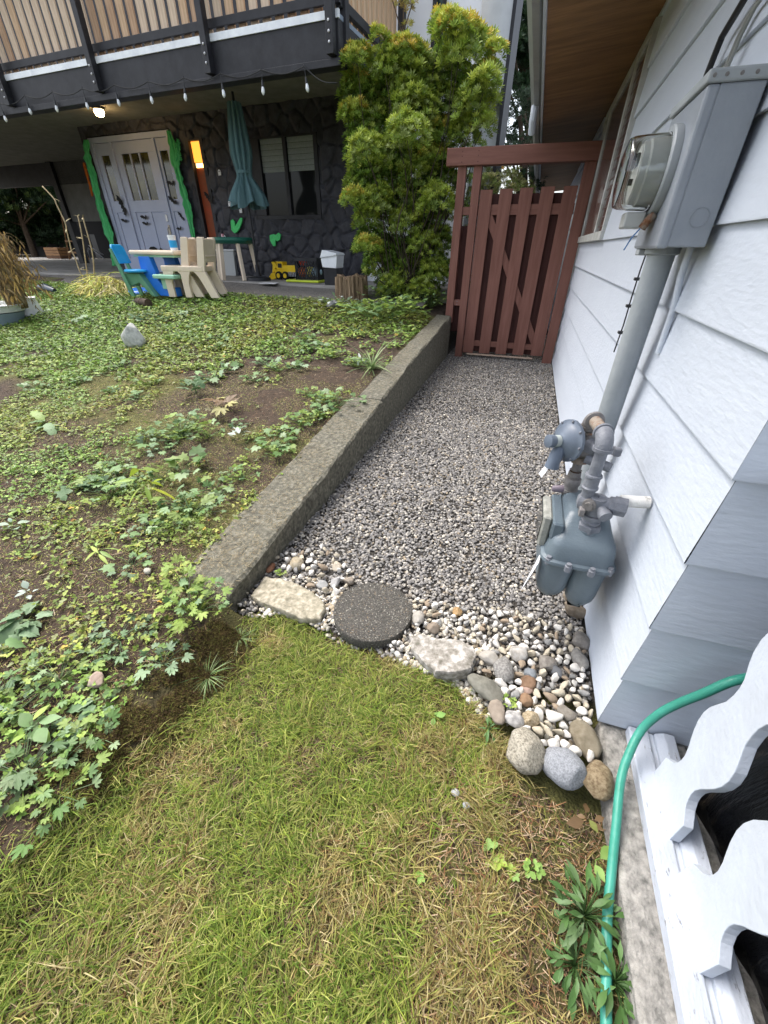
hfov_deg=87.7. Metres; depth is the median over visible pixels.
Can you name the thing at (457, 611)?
cobble
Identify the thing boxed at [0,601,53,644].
dock
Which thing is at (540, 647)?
pebble
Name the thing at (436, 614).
pebble
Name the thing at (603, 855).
weed
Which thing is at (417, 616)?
cobble
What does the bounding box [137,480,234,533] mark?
ground cover plant
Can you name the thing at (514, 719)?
cobble
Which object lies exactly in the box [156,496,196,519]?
bed weed
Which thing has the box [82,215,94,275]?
dry stalk
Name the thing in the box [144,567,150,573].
stone
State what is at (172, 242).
wipes tub
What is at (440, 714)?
weed
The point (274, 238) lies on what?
green web
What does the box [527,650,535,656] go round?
pebble
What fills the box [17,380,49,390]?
bed weed
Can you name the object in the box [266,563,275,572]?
cobble
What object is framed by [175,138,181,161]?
green cloth
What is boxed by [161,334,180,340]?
bed weed
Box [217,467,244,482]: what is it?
bed weed
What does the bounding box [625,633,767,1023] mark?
porch railing
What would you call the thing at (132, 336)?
boulder
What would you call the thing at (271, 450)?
bed weed
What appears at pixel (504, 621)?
pebble
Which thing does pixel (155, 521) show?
bed weed
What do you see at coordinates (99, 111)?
porch light
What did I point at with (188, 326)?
bed weed
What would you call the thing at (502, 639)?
pebble
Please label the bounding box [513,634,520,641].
pebble
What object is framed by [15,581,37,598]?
lambs ear
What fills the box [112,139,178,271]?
door
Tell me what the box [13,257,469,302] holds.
patio slab
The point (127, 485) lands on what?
bed weed
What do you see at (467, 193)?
bush
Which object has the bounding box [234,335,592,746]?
gravel
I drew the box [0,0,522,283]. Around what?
neighbour house
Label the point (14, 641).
dock
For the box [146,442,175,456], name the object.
bed weed
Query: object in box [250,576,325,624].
flagstone
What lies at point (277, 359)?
bed weed
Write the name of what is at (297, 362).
bed weed
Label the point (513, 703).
weed
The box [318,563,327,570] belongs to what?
pebble
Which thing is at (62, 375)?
ground cover
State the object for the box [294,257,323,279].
milk crate
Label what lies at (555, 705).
pebble
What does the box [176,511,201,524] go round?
bed weed
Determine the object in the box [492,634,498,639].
pebble
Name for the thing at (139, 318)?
silver weed
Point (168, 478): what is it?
bed weed
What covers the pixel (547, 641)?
pebble
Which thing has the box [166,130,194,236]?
green cloth
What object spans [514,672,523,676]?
pebble
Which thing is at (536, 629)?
pebble
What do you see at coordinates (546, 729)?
pebble
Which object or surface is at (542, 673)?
pebble
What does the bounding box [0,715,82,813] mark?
buttercup
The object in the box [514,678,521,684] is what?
pebble
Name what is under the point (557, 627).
pebble
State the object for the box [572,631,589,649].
cobble
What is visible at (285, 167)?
window
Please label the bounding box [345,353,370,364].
lambs ear
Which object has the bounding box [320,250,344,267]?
storage box
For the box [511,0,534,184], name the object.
tree
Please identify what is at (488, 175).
bush
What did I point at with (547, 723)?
pebble
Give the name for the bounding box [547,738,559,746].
pebble
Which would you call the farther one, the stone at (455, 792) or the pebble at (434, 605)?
the pebble at (434, 605)
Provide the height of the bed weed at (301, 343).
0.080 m
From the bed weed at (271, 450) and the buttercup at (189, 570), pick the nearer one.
the buttercup at (189, 570)
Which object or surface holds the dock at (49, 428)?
on the ground at (574, 800)
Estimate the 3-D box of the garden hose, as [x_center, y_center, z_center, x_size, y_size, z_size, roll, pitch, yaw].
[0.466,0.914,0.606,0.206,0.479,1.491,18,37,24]
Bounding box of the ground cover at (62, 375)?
[0,280,430,846]
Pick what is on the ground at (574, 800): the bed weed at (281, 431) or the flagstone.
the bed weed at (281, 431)
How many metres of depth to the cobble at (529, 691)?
1.36 m
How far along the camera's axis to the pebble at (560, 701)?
1.32 m
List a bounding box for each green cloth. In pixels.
[83,140,115,265]
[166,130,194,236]
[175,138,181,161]
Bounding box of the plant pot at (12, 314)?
[0,301,24,326]
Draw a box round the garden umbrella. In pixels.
[227,91,270,280]
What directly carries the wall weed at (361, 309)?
on the ground at (574, 800)
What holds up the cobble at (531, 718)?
on the gravel
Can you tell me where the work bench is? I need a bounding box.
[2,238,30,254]
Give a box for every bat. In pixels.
[116,195,126,215]
[168,196,176,203]
[204,192,211,203]
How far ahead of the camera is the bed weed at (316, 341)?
4.20 m
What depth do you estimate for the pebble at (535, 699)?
1.33 m
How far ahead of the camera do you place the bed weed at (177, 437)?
2.69 m
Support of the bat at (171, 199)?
attached to the neighbour house at (295, 130)
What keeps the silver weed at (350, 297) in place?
on the ground at (574, 800)
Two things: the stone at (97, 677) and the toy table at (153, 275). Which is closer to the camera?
the stone at (97, 677)
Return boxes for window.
[191,141,215,237]
[249,131,321,219]
[425,0,442,243]
[577,16,662,242]
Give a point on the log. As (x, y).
(142, 301)
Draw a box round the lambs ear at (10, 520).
[0,518,28,529]
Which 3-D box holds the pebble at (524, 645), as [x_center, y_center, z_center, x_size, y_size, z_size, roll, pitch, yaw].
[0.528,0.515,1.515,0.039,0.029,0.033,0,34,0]
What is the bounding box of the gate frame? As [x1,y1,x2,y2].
[445,140,602,363]
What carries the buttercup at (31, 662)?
on the ground at (574, 800)
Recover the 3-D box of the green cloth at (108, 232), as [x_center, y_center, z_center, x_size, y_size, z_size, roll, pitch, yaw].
[-6.245,-6.729,8.843,0.445,2.223,0.042,13,35,17]
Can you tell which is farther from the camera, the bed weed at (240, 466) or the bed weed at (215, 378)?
the bed weed at (215, 378)
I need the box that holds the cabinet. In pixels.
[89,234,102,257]
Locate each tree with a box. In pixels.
[0,186,58,256]
[0,191,70,246]
[505,85,547,192]
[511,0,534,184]
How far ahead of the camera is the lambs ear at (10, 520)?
1.98 m
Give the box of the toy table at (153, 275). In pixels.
[128,250,183,296]
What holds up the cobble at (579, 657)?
on the gravel
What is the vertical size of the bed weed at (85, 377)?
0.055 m
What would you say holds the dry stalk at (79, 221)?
on the straw heap
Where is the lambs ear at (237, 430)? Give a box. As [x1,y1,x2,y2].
[227,427,249,436]
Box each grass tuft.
[175,653,234,699]
[229,624,259,651]
[346,338,408,378]
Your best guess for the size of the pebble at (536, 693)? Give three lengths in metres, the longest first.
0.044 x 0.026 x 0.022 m
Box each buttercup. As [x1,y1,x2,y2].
[0,634,107,721]
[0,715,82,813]
[4,747,111,861]
[52,704,121,766]
[73,614,157,666]
[133,638,194,682]
[153,576,233,633]
[158,553,203,597]
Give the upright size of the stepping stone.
0.054 m
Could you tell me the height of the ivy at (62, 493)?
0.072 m
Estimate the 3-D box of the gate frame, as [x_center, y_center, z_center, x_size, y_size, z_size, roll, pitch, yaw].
[1.495,-3.025,4.990,1.619,2.305,0.161,10,35,14]
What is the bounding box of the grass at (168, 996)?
[0,608,624,1023]
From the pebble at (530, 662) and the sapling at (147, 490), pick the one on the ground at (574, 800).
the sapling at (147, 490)
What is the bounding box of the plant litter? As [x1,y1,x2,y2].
[0,318,623,1023]
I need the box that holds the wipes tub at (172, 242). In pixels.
[167,235,177,249]
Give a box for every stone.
[87,671,104,688]
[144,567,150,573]
[326,300,339,308]
[334,583,411,648]
[409,634,475,681]
[451,788,459,796]
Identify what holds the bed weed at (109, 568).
on the ground at (574, 800)
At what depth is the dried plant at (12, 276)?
5.10 m
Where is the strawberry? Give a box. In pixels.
[136,409,219,444]
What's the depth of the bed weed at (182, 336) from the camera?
4.65 m
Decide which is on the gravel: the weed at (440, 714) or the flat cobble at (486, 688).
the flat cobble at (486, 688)
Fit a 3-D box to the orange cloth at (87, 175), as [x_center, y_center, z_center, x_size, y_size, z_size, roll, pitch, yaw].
[-6.405,-7.197,8.668,0.117,0.576,0.044,10,35,14]
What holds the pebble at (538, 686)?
on the gravel
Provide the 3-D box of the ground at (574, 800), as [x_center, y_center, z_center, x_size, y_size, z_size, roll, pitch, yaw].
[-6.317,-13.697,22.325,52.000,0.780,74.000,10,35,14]
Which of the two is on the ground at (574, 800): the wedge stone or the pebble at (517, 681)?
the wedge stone
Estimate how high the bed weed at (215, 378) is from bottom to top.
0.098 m
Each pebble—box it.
[306,583,314,587]
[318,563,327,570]
[322,587,329,591]
[333,588,339,594]
[431,602,437,608]
[431,612,441,617]
[435,619,441,626]
[457,626,463,631]
[463,620,469,626]
[481,668,491,673]
[482,645,489,650]
[492,621,497,627]
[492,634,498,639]
[493,639,499,648]
[495,678,507,687]
[497,610,503,616]
[498,647,506,653]
[499,637,507,641]
[500,619,508,622]
[501,687,510,694]
[504,698,510,703]
[509,685,516,690]
[511,689,519,700]
[512,629,518,635]
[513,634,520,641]
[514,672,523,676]
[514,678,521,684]
[515,687,523,694]
[516,701,521,709]
[518,643,528,649]
[518,660,525,667]
[523,629,530,636]
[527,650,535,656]
[527,659,534,666]
[532,625,539,633]
[532,696,537,703]
[532,726,543,735]
[533,688,540,697]
[534,704,544,709]
[534,707,543,721]
[535,682,540,689]
[536,676,542,682]
[537,645,543,650]
[539,669,546,677]
[541,739,547,745]
[543,692,557,702]
[543,725,552,736]
[544,639,551,644]
[544,720,550,726]
[545,686,550,692]
[546,709,563,721]
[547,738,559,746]
[551,673,558,681]
[551,689,564,696]
[552,703,558,709]
[552,729,563,735]
[554,624,561,630]
[556,648,563,654]
[557,698,563,705]
[559,721,568,729]
[560,680,568,688]
[560,739,570,748]
[563,729,570,737]
[565,694,571,702]
[568,644,573,651]
[569,745,581,756]
[570,663,580,671]
[572,694,581,701]
[573,702,580,707]
[576,706,587,715]
[577,690,589,696]
[579,673,585,678]
[582,716,592,724]
[583,702,588,708]
[586,749,593,762]
[588,709,592,717]
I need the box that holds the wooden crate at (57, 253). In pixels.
[43,248,71,258]
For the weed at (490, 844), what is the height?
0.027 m
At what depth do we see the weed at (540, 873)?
1.00 m
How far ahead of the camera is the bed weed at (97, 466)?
2.46 m
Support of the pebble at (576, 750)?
on the ground at (574, 800)
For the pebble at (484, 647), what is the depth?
1.50 m
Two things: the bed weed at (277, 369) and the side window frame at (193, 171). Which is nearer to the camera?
the bed weed at (277, 369)
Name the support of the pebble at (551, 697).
on the ground at (574, 800)
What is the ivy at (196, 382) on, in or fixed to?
on the ground at (574, 800)
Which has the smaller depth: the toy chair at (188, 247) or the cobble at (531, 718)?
the cobble at (531, 718)
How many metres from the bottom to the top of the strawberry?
0.162 m
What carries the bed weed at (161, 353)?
on the ground at (574, 800)
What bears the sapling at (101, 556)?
on the ground at (574, 800)
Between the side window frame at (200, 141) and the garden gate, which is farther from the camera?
the side window frame at (200, 141)
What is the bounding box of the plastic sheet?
[695,736,767,1011]
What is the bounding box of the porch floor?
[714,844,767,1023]
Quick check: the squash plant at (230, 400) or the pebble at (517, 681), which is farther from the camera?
the squash plant at (230, 400)
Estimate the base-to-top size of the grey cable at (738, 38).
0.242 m
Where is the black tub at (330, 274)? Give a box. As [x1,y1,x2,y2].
[324,268,342,284]
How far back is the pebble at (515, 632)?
1.57 m
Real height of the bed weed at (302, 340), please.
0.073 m
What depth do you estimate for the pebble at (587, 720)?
1.28 m
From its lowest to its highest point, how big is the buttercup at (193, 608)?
0.123 m
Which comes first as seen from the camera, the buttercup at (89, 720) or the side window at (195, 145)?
the buttercup at (89, 720)
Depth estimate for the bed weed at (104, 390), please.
3.42 m
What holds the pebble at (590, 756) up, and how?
on the cobble at (584, 737)
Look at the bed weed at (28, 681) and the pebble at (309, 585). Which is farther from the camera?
the pebble at (309, 585)
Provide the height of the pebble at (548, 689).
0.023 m
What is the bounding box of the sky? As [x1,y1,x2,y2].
[8,69,562,211]
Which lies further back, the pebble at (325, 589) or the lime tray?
the lime tray
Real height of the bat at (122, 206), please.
0.394 m
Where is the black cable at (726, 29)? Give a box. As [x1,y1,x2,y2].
[703,0,747,76]
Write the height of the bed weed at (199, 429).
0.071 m
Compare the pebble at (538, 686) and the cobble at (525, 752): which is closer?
the cobble at (525, 752)
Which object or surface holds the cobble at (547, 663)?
on the gravel
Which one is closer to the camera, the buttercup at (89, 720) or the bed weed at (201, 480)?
the buttercup at (89, 720)
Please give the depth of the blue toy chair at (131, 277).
5.97 m
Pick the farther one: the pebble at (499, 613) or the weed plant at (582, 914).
the pebble at (499, 613)
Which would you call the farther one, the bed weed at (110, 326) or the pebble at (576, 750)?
the bed weed at (110, 326)
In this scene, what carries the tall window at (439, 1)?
in the neighbour house at (295, 130)
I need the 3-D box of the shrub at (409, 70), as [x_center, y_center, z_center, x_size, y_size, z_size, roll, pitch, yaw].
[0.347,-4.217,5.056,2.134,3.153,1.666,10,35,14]
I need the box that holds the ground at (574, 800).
[0,254,628,1023]
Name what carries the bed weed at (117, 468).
on the ground at (574, 800)
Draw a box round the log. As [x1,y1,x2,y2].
[134,298,152,306]
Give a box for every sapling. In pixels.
[85,540,123,563]
[114,468,175,504]
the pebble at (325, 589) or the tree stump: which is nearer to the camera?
the pebble at (325, 589)
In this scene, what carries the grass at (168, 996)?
on the ground at (574, 800)
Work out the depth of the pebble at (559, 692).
1.35 m
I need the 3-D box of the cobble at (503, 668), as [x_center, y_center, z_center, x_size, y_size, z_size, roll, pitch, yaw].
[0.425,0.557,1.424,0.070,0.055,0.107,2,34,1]
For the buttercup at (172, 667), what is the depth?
1.39 m
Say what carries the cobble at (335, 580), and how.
on the gravel
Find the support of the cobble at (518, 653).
on the gravel
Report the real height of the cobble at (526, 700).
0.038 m
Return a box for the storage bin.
[223,249,238,275]
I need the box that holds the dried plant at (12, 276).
[0,232,53,311]
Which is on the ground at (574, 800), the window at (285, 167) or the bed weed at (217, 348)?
the bed weed at (217, 348)
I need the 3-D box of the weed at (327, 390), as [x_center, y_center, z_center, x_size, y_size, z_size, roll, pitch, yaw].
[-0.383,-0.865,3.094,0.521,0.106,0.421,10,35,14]
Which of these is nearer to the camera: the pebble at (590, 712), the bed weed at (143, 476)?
the pebble at (590, 712)
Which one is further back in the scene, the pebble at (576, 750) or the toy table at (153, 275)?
the toy table at (153, 275)
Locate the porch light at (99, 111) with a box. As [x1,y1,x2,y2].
[92,106,104,116]
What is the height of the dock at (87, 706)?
0.076 m
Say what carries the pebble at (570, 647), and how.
on the ground at (574, 800)
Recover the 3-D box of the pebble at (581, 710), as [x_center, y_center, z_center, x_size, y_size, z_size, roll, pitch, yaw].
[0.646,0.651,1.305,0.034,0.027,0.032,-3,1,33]
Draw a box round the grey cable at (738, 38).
[724,0,761,66]
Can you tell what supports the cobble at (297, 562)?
on the ground at (574, 800)
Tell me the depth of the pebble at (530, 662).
1.45 m
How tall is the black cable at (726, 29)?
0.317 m
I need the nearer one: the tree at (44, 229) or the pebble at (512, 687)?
the pebble at (512, 687)
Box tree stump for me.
[335,273,367,300]
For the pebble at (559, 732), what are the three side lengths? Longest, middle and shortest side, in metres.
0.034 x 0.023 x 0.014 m
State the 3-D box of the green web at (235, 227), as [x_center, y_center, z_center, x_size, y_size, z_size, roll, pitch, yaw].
[-2.907,-5.676,7.931,0.317,0.249,0.030,13,36,18]
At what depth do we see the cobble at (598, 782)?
1.12 m
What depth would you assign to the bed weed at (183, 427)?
2.81 m
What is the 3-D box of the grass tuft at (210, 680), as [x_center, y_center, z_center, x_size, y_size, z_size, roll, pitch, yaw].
[-0.628,0.578,1.419,0.209,0.091,0.177,10,35,14]
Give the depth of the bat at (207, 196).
7.87 m
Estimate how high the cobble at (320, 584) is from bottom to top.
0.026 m
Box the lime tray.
[286,279,324,282]
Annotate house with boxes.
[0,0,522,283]
[527,0,767,751]
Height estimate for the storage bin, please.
0.470 m
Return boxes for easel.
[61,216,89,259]
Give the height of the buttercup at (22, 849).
0.041 m
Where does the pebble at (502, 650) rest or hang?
on the gravel
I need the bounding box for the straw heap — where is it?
[63,271,135,301]
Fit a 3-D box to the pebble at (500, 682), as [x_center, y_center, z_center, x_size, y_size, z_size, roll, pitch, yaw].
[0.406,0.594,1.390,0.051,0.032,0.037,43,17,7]
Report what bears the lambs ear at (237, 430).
on the ground at (574, 800)
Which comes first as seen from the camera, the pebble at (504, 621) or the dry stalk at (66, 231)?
the pebble at (504, 621)
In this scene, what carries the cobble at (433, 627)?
on the gravel
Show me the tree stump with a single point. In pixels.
(346, 287)
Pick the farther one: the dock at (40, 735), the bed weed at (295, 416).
the bed weed at (295, 416)
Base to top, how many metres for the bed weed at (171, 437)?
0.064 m
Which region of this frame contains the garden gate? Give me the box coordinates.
[463,186,577,358]
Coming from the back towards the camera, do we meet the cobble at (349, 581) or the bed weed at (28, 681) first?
the cobble at (349, 581)
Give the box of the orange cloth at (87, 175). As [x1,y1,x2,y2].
[83,162,92,196]
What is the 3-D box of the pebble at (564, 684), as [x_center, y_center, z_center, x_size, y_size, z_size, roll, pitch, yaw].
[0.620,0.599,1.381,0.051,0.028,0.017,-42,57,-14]
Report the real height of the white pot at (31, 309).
0.262 m
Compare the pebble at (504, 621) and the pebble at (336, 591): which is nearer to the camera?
the pebble at (504, 621)
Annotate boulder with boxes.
[121,323,146,348]
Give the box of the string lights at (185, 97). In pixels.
[0,66,336,121]
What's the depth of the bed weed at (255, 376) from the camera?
3.58 m
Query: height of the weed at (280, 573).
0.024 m
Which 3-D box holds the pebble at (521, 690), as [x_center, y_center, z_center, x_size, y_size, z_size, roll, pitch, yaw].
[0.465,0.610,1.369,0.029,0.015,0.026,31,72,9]
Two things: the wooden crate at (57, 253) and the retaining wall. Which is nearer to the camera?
the retaining wall
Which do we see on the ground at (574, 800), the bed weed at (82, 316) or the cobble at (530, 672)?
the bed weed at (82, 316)
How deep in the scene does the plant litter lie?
1.09 m
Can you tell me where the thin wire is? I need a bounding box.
[613,256,645,351]
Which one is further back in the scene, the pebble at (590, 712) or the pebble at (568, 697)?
the pebble at (568, 697)
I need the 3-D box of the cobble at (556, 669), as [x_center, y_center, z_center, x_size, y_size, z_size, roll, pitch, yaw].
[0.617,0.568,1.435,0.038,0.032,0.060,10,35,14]
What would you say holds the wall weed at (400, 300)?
on the ground at (574, 800)
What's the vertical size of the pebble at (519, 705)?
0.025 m
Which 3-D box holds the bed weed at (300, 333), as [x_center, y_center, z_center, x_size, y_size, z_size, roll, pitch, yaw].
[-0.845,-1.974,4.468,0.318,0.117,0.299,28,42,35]
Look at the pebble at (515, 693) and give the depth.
1.34 m
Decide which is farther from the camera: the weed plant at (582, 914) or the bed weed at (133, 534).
the bed weed at (133, 534)
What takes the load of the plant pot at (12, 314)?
on the ground at (574, 800)
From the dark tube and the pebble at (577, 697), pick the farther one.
the dark tube
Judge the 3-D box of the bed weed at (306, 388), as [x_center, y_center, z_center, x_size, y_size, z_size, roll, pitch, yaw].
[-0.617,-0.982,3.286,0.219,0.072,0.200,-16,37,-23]
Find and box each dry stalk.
[42,186,84,280]
[77,214,88,276]
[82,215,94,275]
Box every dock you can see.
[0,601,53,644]
[0,609,37,653]
[10,704,60,743]
[28,411,59,434]
[66,689,115,721]
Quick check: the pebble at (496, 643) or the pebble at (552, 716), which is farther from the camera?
the pebble at (496, 643)
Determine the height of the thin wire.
0.440 m
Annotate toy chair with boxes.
[109,244,160,296]
[160,237,207,296]
[178,237,228,297]
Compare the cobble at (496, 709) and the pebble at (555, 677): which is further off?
the pebble at (555, 677)
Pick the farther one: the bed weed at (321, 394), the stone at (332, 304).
the stone at (332, 304)
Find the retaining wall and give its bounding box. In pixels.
[179,315,450,610]
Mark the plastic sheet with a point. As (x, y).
(724, 817)
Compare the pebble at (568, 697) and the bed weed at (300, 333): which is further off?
the bed weed at (300, 333)
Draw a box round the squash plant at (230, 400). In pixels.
[201,394,238,415]
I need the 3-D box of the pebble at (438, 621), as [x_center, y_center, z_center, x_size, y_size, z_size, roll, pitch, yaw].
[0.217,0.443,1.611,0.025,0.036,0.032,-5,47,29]
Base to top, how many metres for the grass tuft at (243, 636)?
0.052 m
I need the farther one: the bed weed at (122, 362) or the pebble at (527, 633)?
the bed weed at (122, 362)
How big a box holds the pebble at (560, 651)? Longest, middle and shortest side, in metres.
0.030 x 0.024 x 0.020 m
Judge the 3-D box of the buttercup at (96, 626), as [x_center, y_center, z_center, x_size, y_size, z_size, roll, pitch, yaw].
[-0.990,0.455,1.471,0.268,0.055,0.260,10,35,14]
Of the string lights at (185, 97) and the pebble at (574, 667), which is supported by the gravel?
the pebble at (574, 667)
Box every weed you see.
[0,668,40,713]
[0,679,29,717]
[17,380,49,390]
[69,375,91,381]
[69,470,117,488]
[70,314,92,323]
[77,477,138,504]
[90,457,134,472]
[93,461,115,472]
[95,464,141,491]
[96,385,119,393]
[99,551,154,578]
[106,320,127,329]
[110,359,130,366]
[113,478,143,494]
[120,475,149,486]
[120,519,155,542]
[123,390,149,400]
[126,308,184,320]
[130,375,163,385]
[131,429,170,448]
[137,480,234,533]
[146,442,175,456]
[147,463,188,482]
[149,516,188,537]
[151,350,171,356]
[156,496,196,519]
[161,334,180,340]
[162,426,195,438]
[165,419,200,433]
[166,431,189,441]
[171,310,187,318]
[174,331,195,337]
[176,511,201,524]
[186,323,211,331]
[188,369,223,382]
[189,475,233,495]
[190,425,224,440]
[206,332,229,340]
[208,342,231,349]
[208,486,231,504]
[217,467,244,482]
[219,360,243,371]
[222,463,260,482]
[228,418,249,427]
[237,372,268,381]
[250,356,280,366]
[258,440,295,459]
[264,362,290,371]
[272,427,294,435]
[274,346,291,353]
[274,568,286,575]
[279,410,322,426]
[285,359,308,369]
[292,328,321,339]
[293,336,314,342]
[296,386,320,396]
[299,402,337,417]
[300,342,318,349]
[301,311,321,319]
[305,339,329,347]
[310,391,341,402]
[314,292,365,304]
[318,347,345,357]
[336,298,406,319]
[341,356,368,366]
[356,283,414,298]
[367,294,431,315]
[406,288,446,307]
[414,870,424,883]
[431,711,445,724]
[478,716,499,747]
[483,837,507,870]
[501,693,516,708]
[505,862,519,881]
[523,858,545,879]
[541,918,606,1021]
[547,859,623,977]
[566,803,603,832]
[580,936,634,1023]
[594,845,608,881]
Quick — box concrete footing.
[594,722,765,1023]
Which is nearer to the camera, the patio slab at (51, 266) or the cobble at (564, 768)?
the cobble at (564, 768)
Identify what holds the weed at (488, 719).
on the ground at (574, 800)
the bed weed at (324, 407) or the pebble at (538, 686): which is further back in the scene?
the bed weed at (324, 407)
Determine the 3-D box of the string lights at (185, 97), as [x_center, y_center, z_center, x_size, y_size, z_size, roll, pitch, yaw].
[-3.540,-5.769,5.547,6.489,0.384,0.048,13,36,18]
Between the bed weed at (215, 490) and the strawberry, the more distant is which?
the strawberry
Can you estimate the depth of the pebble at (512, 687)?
1.37 m
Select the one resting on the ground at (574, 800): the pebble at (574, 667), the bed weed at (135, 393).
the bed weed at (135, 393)
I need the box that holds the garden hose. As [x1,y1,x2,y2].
[600,673,745,1023]
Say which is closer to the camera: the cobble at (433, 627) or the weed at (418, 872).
the weed at (418, 872)
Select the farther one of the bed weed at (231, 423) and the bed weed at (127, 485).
the bed weed at (231, 423)
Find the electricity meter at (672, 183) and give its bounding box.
[578,63,767,489]
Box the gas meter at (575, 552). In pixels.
[521,412,651,606]
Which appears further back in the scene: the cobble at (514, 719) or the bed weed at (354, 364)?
the bed weed at (354, 364)
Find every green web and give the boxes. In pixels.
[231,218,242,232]
[270,233,280,245]
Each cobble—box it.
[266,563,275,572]
[289,557,303,569]
[316,580,327,589]
[330,576,340,587]
[332,562,341,571]
[343,577,353,585]
[412,610,423,624]
[427,622,439,633]
[452,607,462,616]
[467,673,503,703]
[478,650,498,664]
[488,699,504,724]
[493,656,513,681]
[505,710,523,727]
[506,727,545,774]
[509,646,527,662]
[519,693,532,707]
[520,675,535,689]
[520,686,532,694]
[522,710,539,727]
[524,668,536,678]
[539,655,556,671]
[542,746,586,790]
[551,665,561,678]
[556,704,576,721]
[564,601,585,618]
[569,719,601,759]
[571,647,588,669]
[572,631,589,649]
[583,759,613,801]
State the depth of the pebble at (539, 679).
1.40 m
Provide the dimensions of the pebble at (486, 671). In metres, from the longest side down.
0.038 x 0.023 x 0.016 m
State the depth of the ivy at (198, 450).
2.38 m
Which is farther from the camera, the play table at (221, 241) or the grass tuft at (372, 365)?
the play table at (221, 241)
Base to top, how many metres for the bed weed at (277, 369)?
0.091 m
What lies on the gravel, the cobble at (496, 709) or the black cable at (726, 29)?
the cobble at (496, 709)
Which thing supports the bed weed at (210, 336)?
on the ground at (574, 800)
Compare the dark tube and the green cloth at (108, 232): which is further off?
the green cloth at (108, 232)
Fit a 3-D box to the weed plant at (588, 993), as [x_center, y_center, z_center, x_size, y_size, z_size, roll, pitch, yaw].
[0.430,0.997,0.876,0.153,0.063,0.133,-14,36,-21]
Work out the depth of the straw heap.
6.42 m
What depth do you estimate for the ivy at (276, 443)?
2.60 m
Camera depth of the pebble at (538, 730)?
1.25 m
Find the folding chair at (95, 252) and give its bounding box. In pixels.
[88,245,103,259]
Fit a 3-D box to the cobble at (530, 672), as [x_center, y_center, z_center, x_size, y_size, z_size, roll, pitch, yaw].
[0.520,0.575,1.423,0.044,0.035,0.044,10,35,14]
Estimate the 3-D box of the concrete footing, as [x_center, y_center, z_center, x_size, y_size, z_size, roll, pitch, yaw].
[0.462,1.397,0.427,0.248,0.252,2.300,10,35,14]
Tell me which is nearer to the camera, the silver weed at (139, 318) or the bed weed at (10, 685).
the bed weed at (10, 685)
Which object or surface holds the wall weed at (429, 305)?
on the ground at (574, 800)
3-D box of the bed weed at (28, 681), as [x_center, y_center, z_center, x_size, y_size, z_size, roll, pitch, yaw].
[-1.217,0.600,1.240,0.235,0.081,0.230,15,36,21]
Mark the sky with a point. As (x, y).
(511, 120)
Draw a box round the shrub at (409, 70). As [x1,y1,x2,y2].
[334,0,509,299]
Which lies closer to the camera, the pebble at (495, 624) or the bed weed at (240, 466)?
the pebble at (495, 624)
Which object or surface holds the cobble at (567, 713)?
on the gravel
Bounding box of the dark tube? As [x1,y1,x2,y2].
[36,283,56,293]
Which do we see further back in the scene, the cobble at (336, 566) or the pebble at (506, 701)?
the cobble at (336, 566)
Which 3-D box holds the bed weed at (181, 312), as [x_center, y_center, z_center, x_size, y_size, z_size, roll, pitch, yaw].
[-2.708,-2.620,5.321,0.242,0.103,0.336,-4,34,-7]
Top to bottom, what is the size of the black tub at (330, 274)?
0.240 m
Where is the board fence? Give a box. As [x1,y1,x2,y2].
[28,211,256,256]
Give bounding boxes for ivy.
[55,475,113,500]
[141,444,207,481]
[177,376,205,393]
[244,424,299,456]
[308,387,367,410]
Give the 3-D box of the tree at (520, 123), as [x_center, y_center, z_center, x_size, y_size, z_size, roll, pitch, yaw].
[2.646,-6.329,8.014,1.604,3.146,1.628,10,35,14]
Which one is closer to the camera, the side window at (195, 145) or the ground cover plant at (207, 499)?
the ground cover plant at (207, 499)
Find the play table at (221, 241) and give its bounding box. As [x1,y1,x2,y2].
[212,237,255,280]
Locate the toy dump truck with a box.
[269,261,295,279]
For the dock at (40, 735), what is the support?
on the ground at (574, 800)
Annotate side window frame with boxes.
[185,141,208,237]
[199,140,218,236]
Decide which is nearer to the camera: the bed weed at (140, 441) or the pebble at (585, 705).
the pebble at (585, 705)
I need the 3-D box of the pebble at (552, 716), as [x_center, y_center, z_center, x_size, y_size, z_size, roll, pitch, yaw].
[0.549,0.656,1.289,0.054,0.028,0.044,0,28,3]
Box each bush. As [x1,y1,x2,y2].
[438,138,486,282]
[467,166,536,193]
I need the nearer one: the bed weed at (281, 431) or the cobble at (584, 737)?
the cobble at (584, 737)
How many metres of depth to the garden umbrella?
6.46 m
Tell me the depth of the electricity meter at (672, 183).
1.10 m
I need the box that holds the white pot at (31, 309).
[25,296,44,318]
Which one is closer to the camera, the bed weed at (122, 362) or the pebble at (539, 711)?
the pebble at (539, 711)

